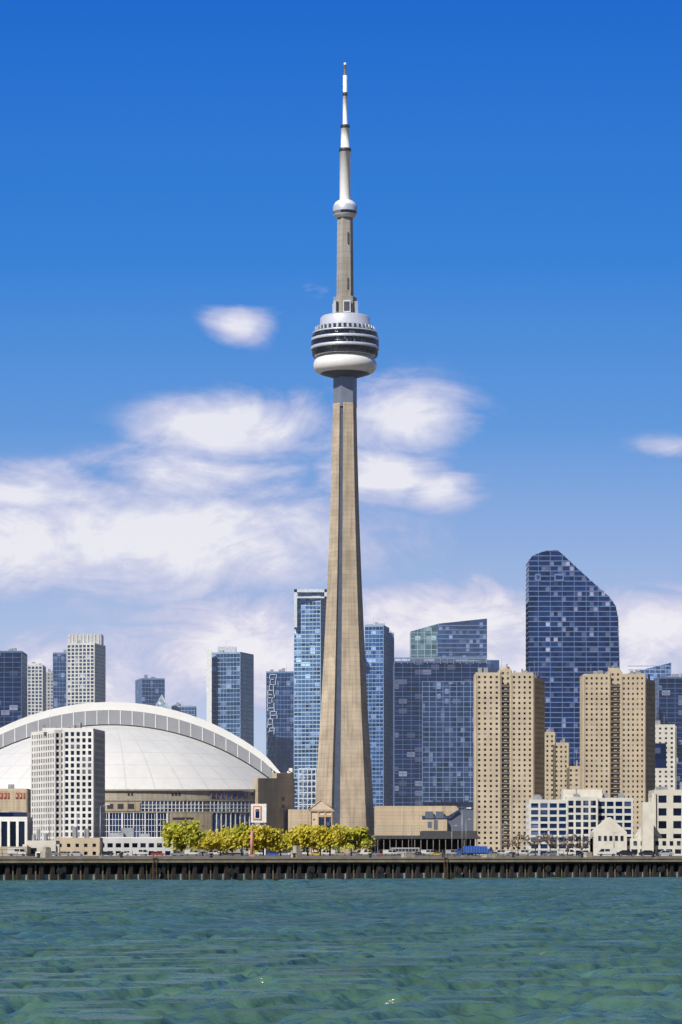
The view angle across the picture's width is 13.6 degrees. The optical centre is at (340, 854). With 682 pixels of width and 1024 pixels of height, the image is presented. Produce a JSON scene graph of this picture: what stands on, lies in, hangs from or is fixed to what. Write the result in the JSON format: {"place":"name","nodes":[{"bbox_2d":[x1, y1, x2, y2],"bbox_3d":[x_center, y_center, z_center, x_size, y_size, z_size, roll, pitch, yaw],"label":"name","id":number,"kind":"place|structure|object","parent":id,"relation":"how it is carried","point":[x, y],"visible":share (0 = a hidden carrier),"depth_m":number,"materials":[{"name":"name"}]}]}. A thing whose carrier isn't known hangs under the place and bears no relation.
{"place":"outdoors","nodes":[
{"label":"outdoors","id":0,"kind":"place"},
{"bbox_2d":[156,695,168,708],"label":"glass spire","id":1,"kind":"structure","parent":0,"point":[161,702],"depth_m":2604.27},
{"bbox_2d":[0,877,681,1023],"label":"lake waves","id":2,"kind":"object","parent":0,"point":[559,950],"visible":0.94,"depth_m":91.26,"materials":[{"name":"teal liquid"}]},
{"bbox_2d":[0,853,681,880],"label":"seawall","id":3,"kind":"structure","parent":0,"point":[275,869],"depth_m":363.98,"materials":[{"name":"concrete"}]},
{"bbox_2d":[36,853,654,857],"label":"bollards","id":4,"kind":"object","parent":3,"relation":"on","point":[211,855],"visible":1,"depth_m":361.33,"materials":[{"name":"metal"}]},
{"bbox_2d":[56,866,663,873],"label":"quay tyre fenders","id":5,"kind":"object","parent":3,"relation":"on","point":[311,869],"visible":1,"depth_m":367.19,"materials":[{"name":"black rubber"}]},
{"bbox_2d":[0,855,681,857],"bbox_3d":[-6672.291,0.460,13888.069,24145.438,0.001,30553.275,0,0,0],"label":"ground","id":6,"kind":"structure","parent":0,"point":[266,856],"depth_m":626.36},
{"bbox_2d":[0,648,26,727],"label":"navy tower","id":7,"kind":"structure","parent":6,"relation":"on","point":[13,684],"depth_m":2250.00,"materials":[{"name":"blue glass"}]},
{"bbox_2d":[0,784,30,812],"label":"building","id":8,"kind":"structure","parent":6,"relation":"on","point":[13,799],"depth_m":1699.00,"materials":[{"name":"beige concrete"}]},
{"bbox_2d":[0,811,32,846],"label":"building","id":9,"kind":"structure","parent":6,"relation":"on","point":[16,828],"depth_m":1200.00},
{"bbox_2d":[7,848,26,855],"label":"van","id":10,"kind":"object","parent":6,"relation":"on","point":[22,851],"visible":0.9,"depth_m":800.00,"materials":[{"name":"paint"}]},
{"bbox_2d":[27,662,45,715],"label":"pale tower","id":11,"kind":"structure","parent":6,"relation":"on","point":[36,688],"depth_m":2700.00,"materials":[{"name":"beige concrete"}]},
{"bbox_2d":[46,669,52,709],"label":"tower slab","id":12,"kind":"structure","parent":6,"relation":"on","point":[49,689],"depth_m":2799.75,"materials":[{"name":"beige concrete"}]},
{"bbox_2d":[0,811,102,856],"bbox_3d":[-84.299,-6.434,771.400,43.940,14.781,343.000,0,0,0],"label":"low building","id":13,"kind":"structure","parent":6,"relation":"on","point":[87,845],"depth_m":929.60,"materials":[{"name":"beige concrete"}]},
{"bbox_2d":[59,851,68,855],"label":"car","id":14,"kind":"object","parent":6,"relation":"on","point":[63,853],"visible":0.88,"depth_m":900.00,"materials":[{"name":"paint"}]},
{"bbox_2d":[31,723,104,840],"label":"apartment building","id":15,"kind":"structure","parent":6,"relation":"on","point":[67,775],"depth_m":1401.32,"materials":[{"name":"white concrete"}]},
{"bbox_2d":[69,851,83,855],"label":"car","id":16,"kind":"object","parent":6,"relation":"on","point":[76,853],"visible":1,"depth_m":850.00,"materials":[{"name":"paint"}]},
{"bbox_2d":[53,634,105,708],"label":"building","id":17,"kind":"structure","parent":6,"relation":"on","point":[79,669],"depth_m":2605.09,"materials":[{"name":"white concrete"}]},
{"bbox_2d":[99,804,109,857],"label":"lamp post","id":18,"kind":"object","parent":6,"relation":"on","point":[100,855],"visible":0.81,"depth_m":356.16,"materials":[{"name":"grey metal"}]},
{"bbox_2d":[99,851,113,855],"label":"car","id":19,"kind":"object","parent":6,"relation":"on","point":[107,853],"visible":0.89,"depth_m":900.00,"materials":[{"name":"paint"}]},
{"bbox_2d":[117,852,129,855],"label":"car","id":20,"kind":"object","parent":6,"relation":"on","point":[126,853],"visible":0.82,"depth_m":950.00,"materials":[{"name":"paint"}]},
{"bbox_2d":[101,828,175,855],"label":"low-rise building","id":21,"kind":"structure","parent":6,"relation":"on","point":[125,840],"depth_m":999.70,"materials":[{"name":"white concrete"}]},
{"bbox_2d":[133,849,148,855],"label":"van","id":22,"kind":"object","parent":6,"relation":"on","point":[136,852],"visible":1,"depth_m":950.00,"materials":[{"name":"paint"}]},
{"bbox_2d":[0,702,294,854],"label":"domed stadium","id":23,"kind":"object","parent":6,"relation":"on","point":[167,765],"depth_m":1936.54,"materials":[{"name":"concrete"}]},
{"bbox_2d":[135,675,164,705],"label":"high-rise building","id":24,"kind":"structure","parent":6,"relation":"on","point":[150,691],"depth_m":2702.97,"materials":[{"name":"blue glass"}]},
{"bbox_2d":[151,851,164,855],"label":"car","id":25,"kind":"object","parent":6,"relation":"on","point":[158,853],"visible":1,"depth_m":930.00,"materials":[{"name":"paint"}]},
{"bbox_2d":[170,851,183,855],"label":"car","id":26,"kind":"object","parent":6,"relation":"on","point":[177,853],"visible":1,"depth_m":900.00,"materials":[{"name":"paint"}]},
{"bbox_2d":[157,814,206,855],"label":"willow tree","id":27,"kind":"object","parent":6,"relation":"on","point":[180,836],"visible":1,"depth_m":927.36,"materials":[{"name":"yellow plant"}]},
{"bbox_2d":[171,702,195,716],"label":"tower","id":28,"kind":"structure","parent":6,"relation":"on","point":[189,710],"depth_m":2750.00,"materials":[{"name":"glass"}]},
{"bbox_2d":[185,850,198,855],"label":"van","id":29,"kind":"object","parent":6,"relation":"on","point":[190,852],"visible":0.95,"depth_m":1060.00,"materials":[{"name":"paint"}]},
{"bbox_2d":[190,829,213,855],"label":"willow tree","id":30,"kind":"object","parent":6,"relation":"on","point":[198,847],"visible":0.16,"depth_m":998.08,"materials":[{"name":"yellow plant"}]},
{"bbox_2d":[208,850,221,855],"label":"van","id":31,"kind":"object","parent":6,"relation":"on","point":[215,852],"visible":0.45,"depth_m":1070.00,"materials":[{"name":"paint"}]},
{"bbox_2d":[198,829,240,855],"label":"willow tree","id":32,"kind":"object","parent":6,"relation":"on","point":[217,841],"visible":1,"depth_m":897.65,"materials":[{"name":"yellow plant"}]},
{"bbox_2d":[207,647,253,746],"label":"skyscraper","id":33,"kind":"structure","parent":6,"relation":"on","point":[230,689],"depth_m":2354.50,"materials":[{"name":"blue glass"}]},
{"bbox_2d":[219,825,245,855],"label":"willow tree","id":34,"kind":"object","parent":6,"relation":"on","point":[225,831],"visible":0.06,"depth_m":1020.21,"materials":[{"name":"yellow plant"}]},
{"bbox_2d":[223,819,251,855],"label":"willow tree","id":35,"kind":"object","parent":6,"relation":"on","point":[241,828],"visible":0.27,"depth_m":947.93,"materials":[{"name":"green plant"}]},
{"bbox_2d":[227,848,248,855],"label":"truck","id":36,"kind":"object","parent":6,"relation":"on","point":[246,852],"visible":0.45,"depth_m":1080.00,"materials":[{"name":"paint"}]},
{"bbox_2d":[249,829,253,855],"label":"red pillar","id":37,"kind":"structure","parent":6,"relation":"on","point":[251,846],"depth_m":699.70,"materials":[{"name":"stone"}]},
{"bbox_2d":[249,850,262,855],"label":"van","id":38,"kind":"object","parent":6,"relation":"on","point":[260,852],"visible":0.52,"depth_m":1060.00,"materials":[{"name":"paint"}]},
{"bbox_2d":[251,804,266,854],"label":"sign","id":39,"kind":"object","parent":6,"relation":"on","point":[258,813],"visible":0.66,"depth_m":1850.00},
{"bbox_2d":[237,822,286,855],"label":"willow tree","id":40,"kind":"object","parent":6,"relation":"on","point":[264,837],"visible":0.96,"depth_m":896.71,"materials":[{"name":"yellow plant"}]},
{"bbox_2d":[267,852,278,855],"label":"car","id":41,"kind":"object","parent":6,"relation":"on","point":[272,853],"visible":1,"depth_m":1050.00,"materials":[{"name":"paint"}]},
{"bbox_2d":[267,833,287,855],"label":"willow tree","id":42,"kind":"object","parent":6,"relation":"on","point":[278,848],"visible":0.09,"depth_m":977.98,"materials":[{"name":"yellow plant"}]},
{"bbox_2d":[266,663,293,851],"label":"skyscraper","id":43,"kind":"structure","parent":6,"relation":"on","point":[280,720],"depth_m":2450.00,"materials":[{"name":"blue glass"}]},
{"bbox_2d":[0,849,563,857],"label":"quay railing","id":44,"kind":"object","parent":6,"relation":"on","point":[2,853],"visible":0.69,"depth_m":376.76,"materials":[{"name":"metal"}]},
{"bbox_2d":[283,835,310,850],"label":"willow tree","id":45,"kind":"object","parent":6,"relation":"on","point":[287,847],"visible":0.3,"depth_m":958.03,"materials":[{"name":"yellow plant"}]},
{"bbox_2d":[288,809,309,831],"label":"building","id":46,"kind":"structure","parent":6,"relation":"on","point":[296,817],"depth_m":1960.00,"materials":[{"name":"beige concrete"}]},
{"bbox_2d":[285,819,325,855],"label":"willow tree","id":47,"kind":"object","parent":6,"relation":"on","point":[301,838],"visible":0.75,"depth_m":916.64,"materials":[{"name":"yellow plant"}]},
{"bbox_2d":[294,589,326,851],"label":"skyscraper","id":48,"kind":"structure","parent":6,"relation":"on","point":[309,619],"depth_m":2302.05,"materials":[{"name":"blue glass"}]},
{"bbox_2d":[40,846,591,857],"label":"quay crates","id":49,"kind":"object","parent":6,"relation":"on","point":[45,852],"visible":0.83,"depth_m":382.94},
{"bbox_2d":[310,852,321,855],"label":"car","id":50,"kind":"object","parent":6,"relation":"on","point":[315,853],"visible":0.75,"depth_m":1050.00,"materials":[{"name":"paint"}]},
{"bbox_2d":[309,800,333,852],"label":"gabled pavilion","id":51,"kind":"object","parent":6,"relation":"on","point":[321,812],"visible":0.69,"depth_m":1899.20,"materials":[{"name":"stone"}]},
{"bbox_2d":[309,843,333,855],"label":"willow tree","id":52,"kind":"object","parent":6,"relation":"on","point":[326,848],"visible":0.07,"depth_m":1019.91,"materials":[{"name":"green plant"}]},
{"bbox_2d":[321,850,334,855],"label":"van","id":53,"kind":"object","parent":6,"relation":"on","point":[323,852],"visible":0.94,"depth_m":1060.00,"materials":[{"name":"paint"}]},
{"bbox_2d":[306,823,350,855],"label":"willow tree","id":54,"kind":"object","parent":6,"relation":"on","point":[325,835],"visible":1,"depth_m":897.14,"materials":[{"name":"yellow plant"}]},
{"bbox_2d":[335,852,346,855],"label":"car","id":55,"kind":"object","parent":6,"relation":"on","point":[340,853],"visible":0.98,"depth_m":1000.00,"materials":[{"name":"paint"}]},
{"bbox_2d":[311,63,378,854],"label":"observation tower","id":56,"kind":"structure","parent":6,"relation":"on","point":[344,344],"depth_m":1990.27,"materials":[{"name":"concrete"}]},
{"bbox_2d":[331,823,374,855],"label":"willow tree","id":57,"kind":"object","parent":6,"relation":"on","point":[360,836],"visible":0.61,"depth_m":938.07,"materials":[{"name":"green plant"}]},
{"bbox_2d":[359,850,371,855],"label":"van","id":58,"kind":"object","parent":6,"relation":"on","point":[362,852],"visible":0.59,"depth_m":1050.00,"materials":[{"name":"paint"}]},
{"bbox_2d":[365,837,379,849],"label":"bare tree","id":59,"kind":"object","parent":6,"relation":"on","point":[373,844],"visible":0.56,"depth_m":1099.76,"materials":[{"name":"brown plant"}]},
{"bbox_2d":[365,622,393,807],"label":"blue tower","id":60,"kind":"structure","parent":6,"relation":"on","point":[379,649],"depth_m":2351.71,"materials":[{"name":"blue glass"}]},
{"bbox_2d":[383,850,396,855],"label":"van","id":61,"kind":"object","parent":6,"relation":"on","point":[389,852],"visible":1,"depth_m":1050.00,"materials":[{"name":"paint"}]},
{"bbox_2d":[390,848,419,855],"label":"bus","id":62,"kind":"object","parent":6,"relation":"on","point":[399,851],"visible":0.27,"depth_m":1080.00,"materials":[{"name":"paint"}]},
{"bbox_2d":[365,831,477,854],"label":"building","id":63,"kind":"structure","parent":6,"relation":"on","point":[437,841],"depth_m":1539.00,"materials":[{"name":"metal"}]},
{"bbox_2d":[374,806,472,834],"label":"building","id":64,"kind":"structure","parent":6,"relation":"on","point":[399,820],"depth_m":1950.00,"materials":[{"name":"concrete"}]},
{"bbox_2d":[421,850,433,855],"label":"van","id":65,"kind":"object","parent":6,"relation":"on","point":[427,852],"visible":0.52,"depth_m":1050.00,"materials":[{"name":"paint"}]},
{"bbox_2d":[430,852,441,855],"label":"car","id":66,"kind":"object","parent":6,"relation":"on","point":[436,853],"visible":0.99,"depth_m":1040.00,"materials":[{"name":"paint"}]},
{"bbox_2d":[393,657,486,820],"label":"glass skyscraper","id":67,"kind":"structure","parent":6,"relation":"on","point":[432,732],"depth_m":2297.40,"materials":[{"name":"blue glass"}]},
{"bbox_2d":[445,850,457,855],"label":"van","id":68,"kind":"object","parent":6,"relation":"on","point":[451,852],"visible":0.8,"depth_m":1050.00,"materials":[{"name":"paint"}]},
{"bbox_2d":[461,807,470,856],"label":"street lamp","id":69,"kind":"object","parent":6,"relation":"on","point":[462,855],"visible":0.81,"depth_m":385.25,"materials":[{"name":"grey metal"}]},
{"bbox_2d":[456,846,479,855],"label":"truck","id":70,"kind":"object","parent":6,"relation":"on","point":[474,850],"visible":0.94,"depth_m":1040.00,"materials":[{"name":"paint"}]},
{"bbox_2d":[472,846,493,854],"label":"truck","id":71,"kind":"object","parent":6,"relation":"on","point":[484,850],"visible":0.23,"depth_m":1060.00,"materials":[{"name":"paint"}]},
{"bbox_2d":[497,850,509,855],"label":"van","id":72,"kind":"object","parent":6,"relation":"on","point":[502,852],"visible":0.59,"depth_m":1050.00,"materials":[{"name":"paint"}]},
{"bbox_2d":[473,658,544,854],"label":"beige tower","id":73,"kind":"structure","parent":6,"relation":"on","point":[508,743],"depth_m":1701.65,"materials":[{"name":"beige concrete"}]},
{"bbox_2d":[506,833,531,855],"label":"bare tree","id":74,"kind":"object","parent":6,"relation":"on","point":[518,843],"visible":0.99,"depth_m":899.69,"materials":[{"name":"brown plant"}]},
{"bbox_2d":[515,850,528,854],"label":"van","id":75,"kind":"object","parent":6,"relation":"on","point":[522,852],"visible":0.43,"depth_m":1050.00,"materials":[{"name":"paint"}]},
{"bbox_2d":[526,852,537,855],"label":"car","id":76,"kind":"object","parent":6,"relation":"on","point":[530,853],"visible":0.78,"depth_m":1040.00,"materials":[{"name":"paint"}]},
{"bbox_2d":[524,834,547,855],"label":"bare tree","id":77,"kind":"object","parent":6,"relation":"on","point":[535,842],"visible":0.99,"depth_m":879.23,"materials":[{"name":"brown plant"}]},
{"bbox_2d":[543,851,556,855],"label":"car","id":78,"kind":"object","parent":6,"relation":"on","point":[549,853],"visible":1,"depth_m":900.00,"materials":[{"name":"paint"}]},
{"bbox_2d":[542,830,559,855],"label":"bare tree","id":79,"kind":"object","parent":6,"relation":"on","point":[548,838],"visible":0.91,"depth_m":919.43,"materials":[{"name":"brown plant"}]},
{"bbox_2d":[545,727,579,798],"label":"apartment tower","id":80,"kind":"structure","parent":6,"relation":"on","point":[561,773],"depth_m":1799.60,"materials":[{"name":"beige concrete"}]},
{"bbox_2d":[554,834,578,855],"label":"bare tree","id":81,"kind":"object","parent":6,"relation":"on","point":[564,843],"visible":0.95,"depth_m":899.81,"materials":[{"name":"brown plant"}]},
{"bbox_2d":[559,849,574,855],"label":"van","id":82,"kind":"object","parent":6,"relation":"on","point":[571,852],"visible":0.95,"depth_m":920.00,"materials":[{"name":"paint"}]},
{"bbox_2d":[525,550,619,765],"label":"glass skyscraper","id":83,"kind":"structure","parent":6,"relation":"on","point":[572,629],"depth_m":2150.00,"materials":[{"name":"blue glass"}]},
{"bbox_2d":[526,789,632,854],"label":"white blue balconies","id":84,"kind":"structure","parent":6,"relation":"on","point":[578,812],"depth_m":1299.50,"materials":[{"name":"white concrete"}]},
{"bbox_2d":[572,835,593,852],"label":"bare tree","id":85,"kind":"object","parent":6,"relation":"on","point":[584,844],"visible":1,"depth_m":889.82,"materials":[{"name":"brown plant"}]},
{"bbox_2d":[597,848,616,855],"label":"van","id":86,"kind":"object","parent":6,"relation":"on","point":[607,851],"visible":0.94,"depth_m":800.00,"materials":[{"name":"paint"}]},
{"bbox_2d":[580,664,654,837],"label":"beige tower","id":87,"kind":"structure","parent":6,"relation":"on","point":[617,731],"depth_m":1701.65,"materials":[{"name":"beige concrete"}]},
{"bbox_2d":[616,850,636,855],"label":"car","id":88,"kind":"object","parent":6,"relation":"on","point":[624,852],"visible":0.88,"depth_m":640.00,"materials":[{"name":"paint"}]},
{"bbox_2d":[590,802,681,855],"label":"building","id":89,"kind":"structure","parent":6,"relation":"on","point":[647,836],"depth_m":1000.00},
{"bbox_2d":[639,850,658,855],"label":"car","id":90,"kind":"object","parent":6,"relation":"on","point":[645,852],"visible":0.78,"depth_m":650.00,"materials":[{"name":"paint"}]},
{"bbox_2d":[648,782,681,837],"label":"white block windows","id":91,"kind":"structure","parent":6,"relation":"on","point":[667,813],"depth_m":1149.60,"materials":[{"name":"white concrete"}]},
{"bbox_2d":[655,720,675,789],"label":"beige block","id":92,"kind":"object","parent":6,"relation":"on","point":[665,755],"visible":0.37,"depth_m":1999.70,"materials":[{"name":"beige concrete"}]},
{"bbox_2d":[658,850,673,855],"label":"car","id":93,"kind":"object","parent":6,"relation":"on","point":[668,852],"visible":0.76,"depth_m":700.00,"materials":[{"name":"paint"}]},
{"bbox_2d":[654,673,681,761],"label":"glass skyscraper","id":94,"kind":"structure","parent":6,"relation":"on","point":[668,699],"depth_m":2250.00,"materials":[{"name":"blue glass"}]},
{"bbox_2d":[676,758,681,789],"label":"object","id":95,"kind":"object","parent":6,"relation":"on","point":[678,772],"visible":0.01,"depth_m":2150.00,"materials":[{"name":"blue glass"}]},
{"bbox_2d":[0,0,681,755],"label":"sky","id":96,"kind":"structure","parent":0,"point":[170,169],"materials":[{"name":"blue"}]},
{"bbox_2d":[410,619,498,672],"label":"glass skyscraper","id":97,"kind":"structure","parent":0,"point":[468,638],"depth_m":2698.00,"materials":[{"name":"blue glass"}]},
{"bbox_2d":[628,663,670,679],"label":"skyscraper","id":98,"kind":"structure","parent":0,"point":[664,670],"depth_m":2700.00,"materials":[{"name":"blue glass"}]}
]}

